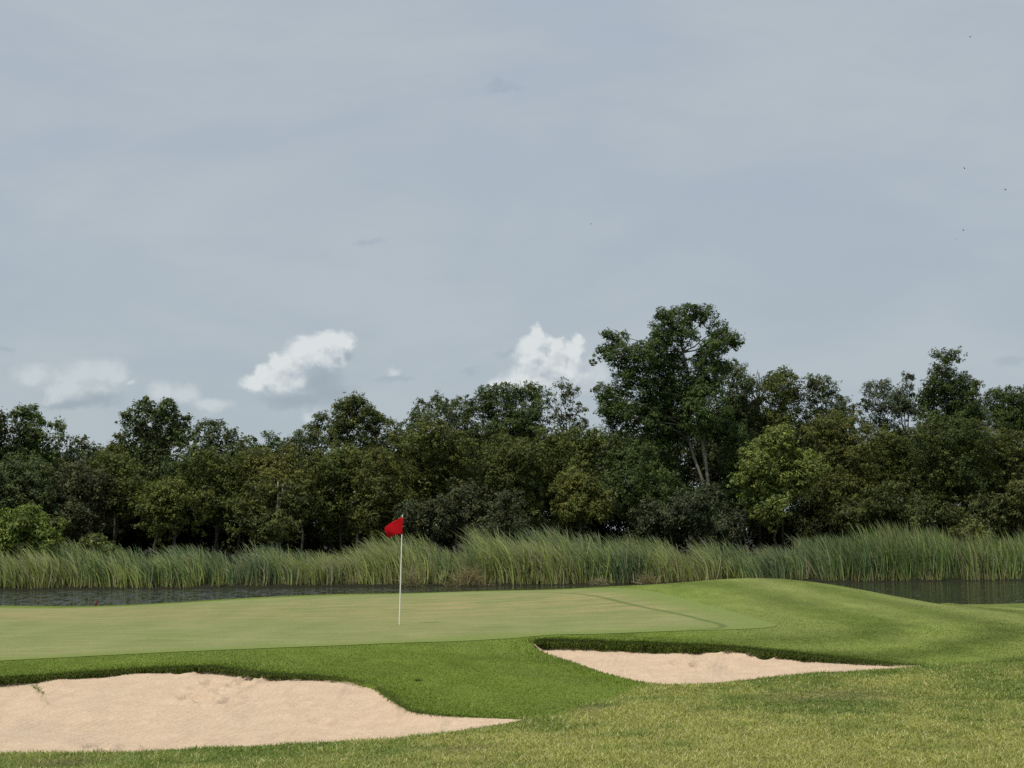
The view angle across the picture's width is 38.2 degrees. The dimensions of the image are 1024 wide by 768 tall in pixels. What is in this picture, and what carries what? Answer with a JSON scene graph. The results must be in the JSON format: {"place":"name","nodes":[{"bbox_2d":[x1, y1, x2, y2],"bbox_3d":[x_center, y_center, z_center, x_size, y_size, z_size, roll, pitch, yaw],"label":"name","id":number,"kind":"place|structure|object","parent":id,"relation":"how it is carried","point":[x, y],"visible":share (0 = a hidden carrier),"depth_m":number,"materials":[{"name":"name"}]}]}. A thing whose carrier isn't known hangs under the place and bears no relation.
{"place":"outdoors","nodes":[
{"label":"outdoors","id":0,"kind":"place"},
{"bbox_2d":[0,530,1023,767],"bbox_3d":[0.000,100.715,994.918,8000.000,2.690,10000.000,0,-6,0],"label":"ground","id":1,"kind":"structure","parent":0,"point":[772,595],"depth_m":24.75,"materials":[{"name":"green plant"}]},
{"bbox_2d":[0,423,26,477],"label":"broadleaf tree","id":2,"kind":"object","parent":1,"relation":"on","point":[1,431],"visible":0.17,"depth_m":91.86,"materials":[{"name":"green plant"}]},
{"bbox_2d":[4,402,55,503],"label":"broadleaf tree","id":3,"kind":"object","parent":1,"relation":"on","point":[30,441],"visible":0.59,"depth_m":92.23,"materials":[{"name":"green plant"}]},
{"bbox_2d":[0,452,67,559],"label":"broadleaf tree","id":4,"kind":"object","parent":1,"relation":"on","point":[14,484],"visible":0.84,"depth_m":81.82,"materials":[{"name":"green plant"}]},
{"bbox_2d":[0,501,70,559],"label":"bush","id":5,"kind":"object","parent":1,"relation":"on","point":[18,528],"visible":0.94,"depth_m":72.84,"materials":[{"name":"green plant"}]},
{"bbox_2d":[41,416,71,552],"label":"broadleaf tree","id":6,"kind":"object","parent":1,"relation":"on","point":[53,454],"visible":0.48,"depth_m":92.89,"materials":[{"name":"green plant"}]},
{"bbox_2d":[62,434,99,561],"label":"broadleaf tree","id":7,"kind":"object","parent":1,"relation":"on","point":[76,450],"visible":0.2,"depth_m":93.90,"materials":[{"name":"green plant"}]},
{"bbox_2d":[36,455,126,546],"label":"broadleaf tree","id":8,"kind":"object","parent":1,"relation":"on","point":[80,506],"visible":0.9,"depth_m":83.48,"materials":[{"name":"green plant"}]},
{"bbox_2d":[76,532,118,554],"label":"bush","id":9,"kind":"object","parent":1,"relation":"on","point":[93,538],"visible":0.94,"depth_m":73.40,"materials":[{"name":"green plant"}]},
{"bbox_2d":[90,432,142,553],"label":"broadleaf tree","id":10,"kind":"object","parent":1,"relation":"on","point":[117,448],"visible":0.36,"depth_m":93.07,"materials":[{"name":"green plant"}]},
{"bbox_2d":[85,450,150,551],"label":"broadleaf tree","id":11,"kind":"object","parent":1,"relation":"on","point":[117,466],"visible":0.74,"depth_m":85.12,"materials":[{"name":"green plant"}]},
{"bbox_2d":[114,395,195,557],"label":"broadleaf tree","id":12,"kind":"object","parent":1,"relation":"on","point":[159,447],"visible":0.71,"depth_m":91.89,"materials":[{"name":"green plant"}]},
{"bbox_2d":[129,473,219,557],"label":"broadleaf tree","id":13,"kind":"object","parent":1,"relation":"on","point":[155,503],"visible":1,"depth_m":80.31,"materials":[{"name":"green plant"}]},
{"bbox_2d":[170,443,260,554],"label":"broadleaf tree","id":14,"kind":"object","parent":1,"relation":"on","point":[221,487],"visible":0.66,"depth_m":85.73,"materials":[{"name":"green plant"}]},
{"bbox_2d":[186,417,257,552],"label":"broadleaf tree","id":15,"kind":"object","parent":1,"relation":"on","point":[212,437],"visible":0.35,"depth_m":96.14,"materials":[{"name":"green plant"}]},
{"bbox_2d":[229,435,250,557],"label":"broadleaf tree","id":16,"kind":"object","parent":1,"relation":"on","point":[238,538],"visible":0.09,"depth_m":97.71,"materials":[{"name":"green plant"}]},
{"bbox_2d":[0,671,519,753],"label":"sand bunker","id":17,"kind":"object","parent":1,"relation":"in","point":[144,711],"visible":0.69,"depth_m":18.14},
{"bbox_2d":[28,683,43,694],"bbox_3d":[-6.387,4.056,19.892,0.228,0.085,2.440,2,-6,-21],"label":"weed","id":18,"kind":"object","parent":17,"relation":"on","point":[38,689],"visible":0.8,"depth_m":19.58,"materials":[{"name":"green plant"}]},
{"bbox_2d":[245,430,281,555],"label":"broadleaf tree","id":19,"kind":"object","parent":1,"relation":"on","point":[270,445],"visible":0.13,"depth_m":99.00,"materials":[{"name":"green plant"}]},
{"bbox_2d":[221,475,319,553],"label":"broadleaf tree","id":20,"kind":"object","parent":1,"relation":"on","point":[256,506],"visible":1,"depth_m":83.63,"materials":[{"name":"green plant"}]},
{"bbox_2d":[234,443,323,548],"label":"broadleaf tree","id":21,"kind":"object","parent":1,"relation":"on","point":[273,468],"visible":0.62,"depth_m":86.32,"materials":[{"name":"green plant"}]},
{"bbox_2d":[273,410,333,555],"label":"broadleaf tree","id":22,"kind":"object","parent":1,"relation":"on","point":[311,440],"visible":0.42,"depth_m":96.98,"materials":[{"name":"green plant"}]},
{"bbox_2d":[295,443,390,556],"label":"broadleaf tree","id":23,"kind":"object","parent":1,"relation":"on","point":[339,468],"visible":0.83,"depth_m":87.69,"materials":[{"name":"green plant"}]},
{"bbox_2d":[323,390,399,551],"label":"broadleaf tree","id":24,"kind":"object","parent":1,"relation":"on","point":[343,422],"visible":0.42,"depth_m":96.31,"materials":[{"name":"green plant"}]},
{"bbox_2d":[347,438,423,545],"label":"broadleaf tree","id":25,"kind":"object","parent":1,"relation":"on","point":[382,501],"visible":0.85,"depth_m":86.34,"materials":[{"name":"green plant"}]},
{"bbox_2d":[0,588,775,660],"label":"putting green","id":26,"kind":"object","parent":1,"relation":"on","point":[277,622],"visible":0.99,"depth_m":30.10,"materials":[{"name":"green plant"}]},
{"bbox_2d":[385,515,402,624],"bbox_3d":[-2.347,3.721,29.201,0.386,2.272,0.110,-1,-6,11],"label":"flagstick","id":27,"kind":"object","parent":26,"relation":"on","point":[395,527],"visible":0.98,"depth_m":29.26,"materials":[{"name":"paint"}]},
{"bbox_2d":[390,419,404,449],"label":"broadleaf tree","id":28,"kind":"object","parent":1,"relation":"on","point":[402,422],"visible":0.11,"depth_m":107.35,"materials":[{"name":"green plant"}]},
{"bbox_2d":[389,553,429,586],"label":"dead reeds","id":29,"kind":"object","parent":1,"relation":"on","point":[411,580],"visible":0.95,"depth_m":73.00,"materials":[{"name":"beige plant"}]},
{"bbox_2d":[398,397,445,545],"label":"broadleaf tree","id":30,"kind":"object","parent":1,"relation":"on","point":[413,416],"visible":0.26,"depth_m":99.09,"materials":[{"name":"green plant"}]},
{"bbox_2d":[383,411,482,548],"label":"broadleaf tree","id":31,"kind":"object","parent":1,"relation":"on","point":[431,475],"visible":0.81,"depth_m":88.66,"materials":[{"name":"green plant"}]},
{"bbox_2d":[429,390,490,554],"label":"broadleaf tree","id":32,"kind":"object","parent":1,"relation":"on","point":[453,418],"visible":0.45,"depth_m":99.32,"materials":[{"name":"green plant"}]},
{"bbox_2d":[0,636,921,719],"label":"lip grass","id":33,"kind":"structure","parent":1,"relation":"on","point":[233,670],"depth_m":22.56,"materials":[{"name":"green plant"}]},
{"bbox_2d":[392,475,531,561],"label":"broadleaf tree","id":34,"kind":"object","parent":1,"relation":"on","point":[452,506],"visible":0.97,"depth_m":84.95,"materials":[{"name":"green plant"}]},
{"bbox_2d":[438,558,494,585],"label":"dead reeds","id":35,"kind":"object","parent":1,"relation":"on","point":[467,577],"visible":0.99,"depth_m":73.77,"materials":[{"name":"beige plant"}]},
{"bbox_2d":[460,434,557,537],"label":"broadleaf tree","id":36,"kind":"object","parent":1,"relation":"on","point":[521,460],"visible":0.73,"depth_m":89.47,"materials":[{"name":"green plant"}]},
{"bbox_2d":[0,519,1023,588],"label":"reeds","id":37,"kind":"object","parent":1,"relation":"on","point":[889,555],"visible":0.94,"depth_m":76.58,"materials":[{"name":"green plant"}]},
{"bbox_2d":[0,660,1023,767],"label":"rough grass","id":38,"kind":"structure","parent":1,"relation":"on","point":[574,752],"depth_m":14.44,"materials":[{"name":"green plant"}]},
{"bbox_2d":[0,404,1023,559],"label":"woodland","id":39,"kind":"object","parent":1,"relation":"on","point":[804,521],"visible":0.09,"depth_m":105.88,"materials":[{"name":"green plant"}]},
{"bbox_2d":[472,380,555,539],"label":"broadleaf tree","id":40,"kind":"object","parent":1,"relation":"on","point":[518,420],"visible":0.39,"depth_m":99.63,"materials":[{"name":"green plant"}]},
{"bbox_2d":[545,376,588,539],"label":"broadleaf tree","id":41,"kind":"object","parent":1,"relation":"on","point":[567,393],"visible":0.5,"depth_m":103.15,"materials":[{"name":"green plant"}]},
{"bbox_2d":[520,424,617,538],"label":"broadleaf tree","id":42,"kind":"object","parent":1,"relation":"on","point":[562,444],"visible":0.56,"depth_m":91.85,"materials":[{"name":"green plant"}]},
{"bbox_2d":[548,464,618,540],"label":"broadleaf tree","id":43,"kind":"object","parent":1,"relation":"on","point":[593,501],"visible":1,"depth_m":85.06,"materials":[{"name":"green plant"}]},
{"bbox_2d":[588,577,612,584],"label":"dead reeds","id":44,"kind":"object","parent":1,"relation":"on","point":[598,582],"visible":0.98,"depth_m":75.55,"materials":[{"name":"beige plant"}]},
{"bbox_2d":[594,436,691,542],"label":"broadleaf tree","id":45,"kind":"object","parent":1,"relation":"on","point":[626,464],"visible":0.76,"depth_m":90.98,"materials":[{"name":"green plant"}]},
{"bbox_2d":[632,570,662,584],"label":"dead reeds","id":46,"kind":"object","parent":1,"relation":"on","point":[647,579],"visible":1,"depth_m":76.17,"materials":[{"name":"beige plant"}]},
{"bbox_2d":[588,302,754,544],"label":"broadleaf tree","id":47,"kind":"object","parent":1,"relation":"on","point":[697,394],"visible":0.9,"depth_m":99.93,"materials":[{"name":"green plant"}]},
{"bbox_2d":[624,480,754,548],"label":"bush","id":48,"kind":"object","parent":1,"relation":"on","point":[687,508],"visible":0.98,"depth_m":88.67,"materials":[{"name":"green plant"}]},
{"bbox_2d":[534,644,918,684],"bbox_3d":[2.379,4.391,22.830,6.537,0.362,3.924,-5,-7,39],"label":"sand bunker","id":49,"kind":"object","parent":1,"relation":"in","point":[680,667],"visible":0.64,"depth_m":23.34},
{"bbox_2d":[713,357,766,551],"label":"broadleaf tree","id":50,"kind":"object","parent":1,"relation":"on","point":[746,408],"visible":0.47,"depth_m":104.47,"materials":[{"name":"green plant"}]},
{"bbox_2d":[725,421,831,552],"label":"broadleaf tree","id":51,"kind":"object","parent":1,"relation":"on","point":[773,474],"visible":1,"depth_m":88.06,"materials":[{"name":"green plant"}]},
{"bbox_2d":[754,364,809,550],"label":"broadleaf tree","id":52,"kind":"object","parent":1,"relation":"on","point":[779,388],"visible":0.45,"depth_m":105.52,"materials":[{"name":"green plant"}]},
{"bbox_2d":[793,372,859,540],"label":"broadleaf tree","id":53,"kind":"object","parent":1,"relation":"on","point":[813,384],"visible":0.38,"depth_m":106.13,"materials":[{"name":"green plant"}]},
{"bbox_2d":[796,408,894,543],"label":"broadleaf tree","id":54,"kind":"object","parent":1,"relation":"on","point":[849,446],"visible":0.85,"depth_m":95.29,"materials":[{"name":"green plant"}]},
{"bbox_2d":[826,477,935,538],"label":"bush","id":55,"kind":"object","parent":1,"relation":"on","point":[882,505],"visible":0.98,"depth_m":90.66,"materials":[{"name":"green plant"}]},
{"bbox_2d":[852,377,909,534],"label":"broadleaf tree","id":56,"kind":"object","parent":1,"relation":"on","point":[884,385],"visible":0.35,"depth_m":109.00,"materials":[{"name":"green plant"}]},
{"bbox_2d":[852,421,929,530],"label":"broadleaf tree","id":57,"kind":"object","parent":1,"relation":"on","point":[891,440],"visible":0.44,"depth_m":97.60,"materials":[{"name":"green plant"}]},
{"bbox_2d":[885,370,924,529],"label":"broadleaf tree","id":58,"kind":"object","parent":1,"relation":"on","point":[904,402],"visible":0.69,"depth_m":108.65,"materials":[{"name":"green plant"}]},
{"bbox_2d":[908,345,990,540],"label":"broadleaf tree","id":59,"kind":"object","parent":1,"relation":"on","point":[948,392],"visible":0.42,"depth_m":105.08,"materials":[{"name":"green plant"}]},
{"bbox_2d":[934,496,967,539],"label":"bush","id":60,"kind":"object","parent":1,"relation":"on","point":[950,515],"visible":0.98,"depth_m":93.02,"materials":[{"name":"green plant"}]},
{"bbox_2d":[901,410,1004,534],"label":"broadleaf tree","id":61,"kind":"object","parent":1,"relation":"on","point":[933,493],"visible":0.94,"depth_m":95.64,"materials":[{"name":"green plant"}]},
{"bbox_2d":[946,515,995,545],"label":"bush","id":62,"kind":"object","parent":1,"relation":"on","point":[959,531],"visible":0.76,"depth_m":86.90,"materials":[{"name":"green plant"}]},
{"bbox_2d":[961,490,1011,534],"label":"bush","id":63,"kind":"object","parent":1,"relation":"on","point":[983,514],"visible":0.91,"depth_m":93.38,"materials":[{"name":"green plant"}]},
{"bbox_2d":[967,420,1023,539],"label":"broadleaf tree","id":64,"kind":"object","parent":1,"relation":"on","point":[997,472],"visible":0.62,"depth_m":98.09,"materials":[{"name":"green plant"}]},
{"bbox_2d":[979,384,1023,546],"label":"broadleaf tree","id":65,"kind":"object","parent":1,"relation":"on","point":[1010,415],"visible":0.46,"depth_m":108.11,"materials":[{"name":"green plant"}]},
{"bbox_2d":[993,472,1023,538],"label":"bush","id":66,"kind":"object","parent":1,"relation":"on","point":[1016,506],"visible":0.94,"depth_m":93.59,"materials":[{"name":"green plant"}]},
{"bbox_2d":[0,581,1023,605],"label":"water","id":67,"kind":"structure","parent":0,"point":[982,592],"depth_m":66.63,"materials":[{"name":"grey liquid"}]},
{"bbox_2d":[0,0,1023,529],"label":"sky","id":68,"kind":"structure","parent":0,"point":[249,215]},
{"bbox_2d":[749,369,769,553],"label":"broadleaf tree","id":69,"kind":"object","parent":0,"point":[759,536],"visible":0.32,"depth_m":107.04,"materials":[{"name":"green plant"}]}
]}

